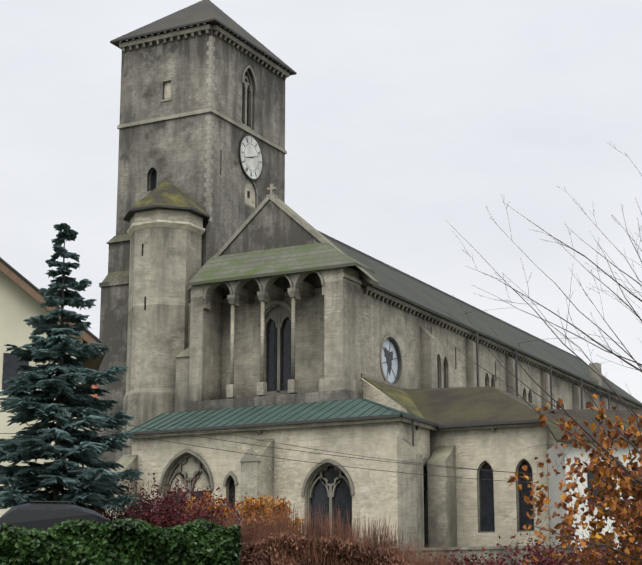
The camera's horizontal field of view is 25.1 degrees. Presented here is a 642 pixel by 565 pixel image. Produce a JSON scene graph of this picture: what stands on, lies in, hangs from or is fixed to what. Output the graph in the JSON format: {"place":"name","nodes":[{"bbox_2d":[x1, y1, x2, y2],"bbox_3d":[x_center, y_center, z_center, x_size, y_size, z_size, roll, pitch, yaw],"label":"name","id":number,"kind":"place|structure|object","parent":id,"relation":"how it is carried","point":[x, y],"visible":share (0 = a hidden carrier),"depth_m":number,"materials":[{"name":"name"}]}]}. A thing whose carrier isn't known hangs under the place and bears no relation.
{"place":"outdoors","nodes":[
{"label":"outdoors","id":0,"kind":"place"},
{"bbox_2d":[122,388,174,455],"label":"turret base","id":1,"kind":"object","parent":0,"point":[141,406],"visible":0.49,"depth_m":91.43,"materials":[{"name":"grey stone"}]},
{"bbox_2d":[96,222,233,515],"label":"tower base","id":2,"kind":"object","parent":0,"point":[114,285],"visible":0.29,"depth_m":97.09,"materials":[{"name":"grey stone"}]},
{"bbox_2d":[186,390,362,411],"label":"stone ledge","id":3,"kind":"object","parent":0,"point":[309,397],"depth_m":86.28,"materials":[{"name":"grey stone"}]},
{"bbox_2d":[230,297,294,383],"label":"columns","id":4,"kind":"structure","parent":3,"relation":"on","point":[262,341],"depth_m":87.58,"materials":[{"name":"grey stone"}]},
{"bbox_2d":[203,269,323,309],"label":"arcade arches","id":5,"kind":"structure","parent":4,"relation":"on","point":[240,286],"depth_m":88.76,"materials":[{"name":"grey stone"}]},
{"bbox_2d":[0,0,641,402],"label":"sky","id":6,"kind":"structure","parent":0,"point":[406,120],"materials":[{"name":"white"}]},
{"bbox_2d":[448,142,641,564],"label":"tree","id":7,"kind":"object","parent":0,"point":[622,515],"depth_m":29.68,"materials":[{"name":"brown plant"}]},
{"bbox_3d":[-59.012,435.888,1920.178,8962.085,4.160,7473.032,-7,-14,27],"label":"ground","id":8,"kind":"structure","parent":0,"visible":0},
{"bbox_2d":[0,271,82,516],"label":"house","id":9,"kind":"structure","parent":8,"relation":"on","point":[18,305],"depth_m":57.47,"materials":[{"name":"paint"}]},
{"bbox_2d":[0,257,106,387],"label":"house roof","id":10,"kind":"structure","parent":9,"relation":"on","point":[20,280],"depth_m":57.32,"materials":[{"name":"tile"}]},
{"bbox_2d":[0,401,534,482],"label":"cables","id":11,"kind":"object","parent":9,"relation":"attached to","point":[301,451],"visible":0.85,"depth_m":61.01,"materials":[{"name":"black plastic"}]},
{"bbox_2d":[0,501,111,530],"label":"car","id":12,"kind":"object","parent":8,"relation":"on","point":[48,514],"visible":0.33,"depth_m":38.10,"materials":[{"name":"black paint"}]},
{"bbox_2d":[0,223,143,511],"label":"spruce","id":13,"kind":"object","parent":8,"relation":"on","point":[93,482],"visible":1,"depth_m":42.98,"materials":[{"name":"green plant"}]},
{"bbox_2d":[79,426,95,504],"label":"wing","id":14,"kind":"structure","parent":8,"relation":"on","point":[80,465],"depth_m":104.42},
{"bbox_2d":[91,384,97,397],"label":"wing roof","id":15,"kind":"structure","parent":14,"relation":"on","point":[94,387],"depth_m":108.43,"materials":[{"name":"tile"}]},
{"bbox_2d":[0,517,241,564],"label":"green hedge","id":16,"kind":"object","parent":8,"relation":"on","point":[130,541],"visible":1,"depth_m":33.45,"materials":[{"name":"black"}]},
{"bbox_2d":[89,473,223,527],"bbox_3d":[-5.511,7.261,44.393,4.022,3.027,4.477,8,-15,-33],"label":"red shrub","id":17,"kind":"object","parent":8,"relation":"on","point":[130,513],"visible":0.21,"depth_m":43.69,"materials":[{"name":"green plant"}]},
{"bbox_2d":[126,227,201,392],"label":"turret","id":18,"kind":"object","parent":8,"relation":"on","point":[165,266],"visible":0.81,"depth_m":93.15,"materials":[{"name":"stone"}]},
{"bbox_2d":[127,209,204,236],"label":"turret cornice","id":19,"kind":"structure","parent":18,"relation":"on","point":[167,218],"depth_m":94.30,"materials":[{"name":"grey stone"}]},
{"bbox_2d":[123,179,209,222],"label":"turret roof","id":20,"kind":"structure","parent":19,"relation":"on","point":[167,194],"depth_m":94.86,"materials":[{"name":"stone"}]},
{"bbox_2d":[117,475,253,539],"bbox_3d":[-4.036,7.330,44.080,3.919,2.754,3.840,10,-16,-38],"label":"red shrub","id":21,"kind":"object","parent":8,"relation":"on","point":[200,516],"visible":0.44,"depth_m":43.94,"materials":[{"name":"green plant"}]},
{"bbox_2d":[116,30,284,234],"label":"tower","id":22,"kind":"structure","parent":8,"relation":"on","point":[174,151],"depth_m":100.47,"materials":[{"name":"stone"}]},
{"bbox_2d":[110,0,296,75],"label":"tower roof","id":23,"kind":"structure","parent":22,"relation":"on","point":[202,12],"depth_m":102.99,"materials":[{"name":"grey tile"}]},
{"bbox_2d":[178,490,241,526],"bbox_3d":[-4.537,10.085,58.872,3.522,3.135,3.539,-7,-14,27],"label":"shrub","id":24,"kind":"object","parent":8,"relation":"on","point":[191,504],"visible":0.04,"depth_m":58.83,"materials":[{"name":"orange plant"}]},
{"bbox_2d":[202,492,301,539],"bbox_3d":[-2.374,7.980,46.305,4.237,2.275,3.901,10,-16,-38],"label":"rust shrub","id":25,"kind":"object","parent":8,"relation":"on","point":[251,513],"visible":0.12,"depth_m":45.92,"materials":[{"name":"orange plant"}]},
{"bbox_2d":[174,266,362,411],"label":"loggia piers","id":26,"kind":"structure","parent":8,"relation":"on","point":[199,369],"depth_m":87.94,"materials":[{"name":"grey stone"}]},
{"bbox_2d":[188,243,374,285],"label":"pent roof","id":27,"kind":"structure","parent":26,"relation":"on","point":[286,260],"depth_m":89.44,"materials":[{"name":"tile"}]},
{"bbox_2d":[235,493,304,536],"bbox_3d":[-2.160,10.189,59.126,3.269,3.044,3.616,-7,-14,27],"label":"shrub","id":28,"kind":"object","parent":8,"relation":"on","point":[280,506],"visible":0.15,"depth_m":58.95,"materials":[{"name":"orange plant"}]},
{"bbox_2d":[132,422,429,547],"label":"church wall","id":29,"kind":"structure","parent":8,"relation":"on","point":[375,498],"depth_m":80.23,"materials":[{"name":"stone"}]},
{"bbox_2d":[106,417,456,547],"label":"trim","id":30,"kind":"structure","parent":8,"relation":"on","point":[257,477],"depth_m":79.75,"materials":[{"name":"stone"}]},
{"bbox_2d":[127,397,437,431],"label":"lower green roof","id":31,"kind":"structure","parent":30,"relation":"on","point":[345,408],"depth_m":83.93,"materials":[{"name":"green metal"}]},
{"bbox_2d":[2,74,641,562],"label":"glazing","id":32,"kind":"structure","parent":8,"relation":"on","point":[320,498],"depth_m":80.07,"materials":[{"name":"black glass"}]},
{"bbox_2d":[217,502,453,564],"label":"brown hedge","id":33,"kind":"object","parent":8,"relation":"on","point":[289,547],"visible":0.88,"depth_m":33.98,"materials":[{"name":"brown plant"}]},
{"bbox_2d":[117,24,641,547],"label":"trim","id":34,"kind":"structure","parent":8,"relation":"on","point":[429,364],"depth_m":95.32,"materials":[{"name":"stone"}]},
{"bbox_2d":[188,286,632,409],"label":"nave","id":35,"kind":"structure","parent":8,"relation":"on","point":[380,320],"depth_m":91.37,"materials":[{"name":"stone"}]},
{"bbox_2d":[189,200,372,301],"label":"gable","id":36,"kind":"structure","parent":35,"relation":"on","point":[271,225],"depth_m":91.67,"materials":[{"name":"stone"}]},
{"bbox_2d":[0,22,637,491],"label":"trim","id":37,"kind":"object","parent":35,"relation":"attached to","point":[250,154],"visible":0.69,"depth_m":98.03,"materials":[{"name":"black stone"}]},
{"bbox_2d":[326,237,641,406],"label":"nave roof","id":38,"kind":"structure","parent":35,"relation":"on","point":[396,283],"depth_m":110.80,"materials":[{"name":"grey tile"}]},
{"bbox_2d":[408,543,539,564],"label":"red shrub","id":39,"kind":"object","parent":8,"relation":"on","point":[466,559],"visible":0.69,"depth_m":38.00,"materials":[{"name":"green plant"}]},
{"bbox_2d":[391,545,575,564],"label":"wall","id":40,"kind":"structure","parent":8,"relation":"on","point":[478,551],"depth_m":71.47,"materials":[{"name":"stone"}]},
{"bbox_2d":[430,426,559,546],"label":"side chapel","id":41,"kind":"structure","parent":8,"relation":"on","point":[507,450],"depth_m":80.09,"materials":[{"name":"stone"}]},
{"bbox_2d":[360,378,414,415],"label":"verge wall","id":42,"kind":"structure","parent":41,"relation":"on","point":[371,392],"depth_m":85.59,"materials":[{"name":"stone"}]},
{"bbox_2d":[364,377,540,428],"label":"brown roof","id":43,"kind":"structure","parent":41,"relation":"on","point":[454,405],"depth_m":84.60,"materials":[{"name":"brown tile"}]},
{"bbox_2d":[484,532,640,564],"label":"red shrub","id":44,"kind":"object","parent":8,"relation":"on","point":[549,560],"visible":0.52,"depth_m":37.46,"materials":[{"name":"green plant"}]},
{"bbox_2d":[547,442,640,562],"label":"pale house","id":45,"kind":"structure","parent":8,"relation":"on","point":[555,492],"depth_m":74.30,"materials":[{"name":"white paint"}]},
{"bbox_2d":[538,409,641,442],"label":"annex roof","id":46,"kind":"structure","parent":45,"relation":"on","point":[581,416],"depth_m":77.12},
{"bbox_2d":[559,534,641,564],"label":"red shrub","id":47,"kind":"object","parent":8,"relation":"on","point":[604,554],"visible":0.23,"depth_m":36.49,"materials":[{"name":"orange plant"}]}
]}

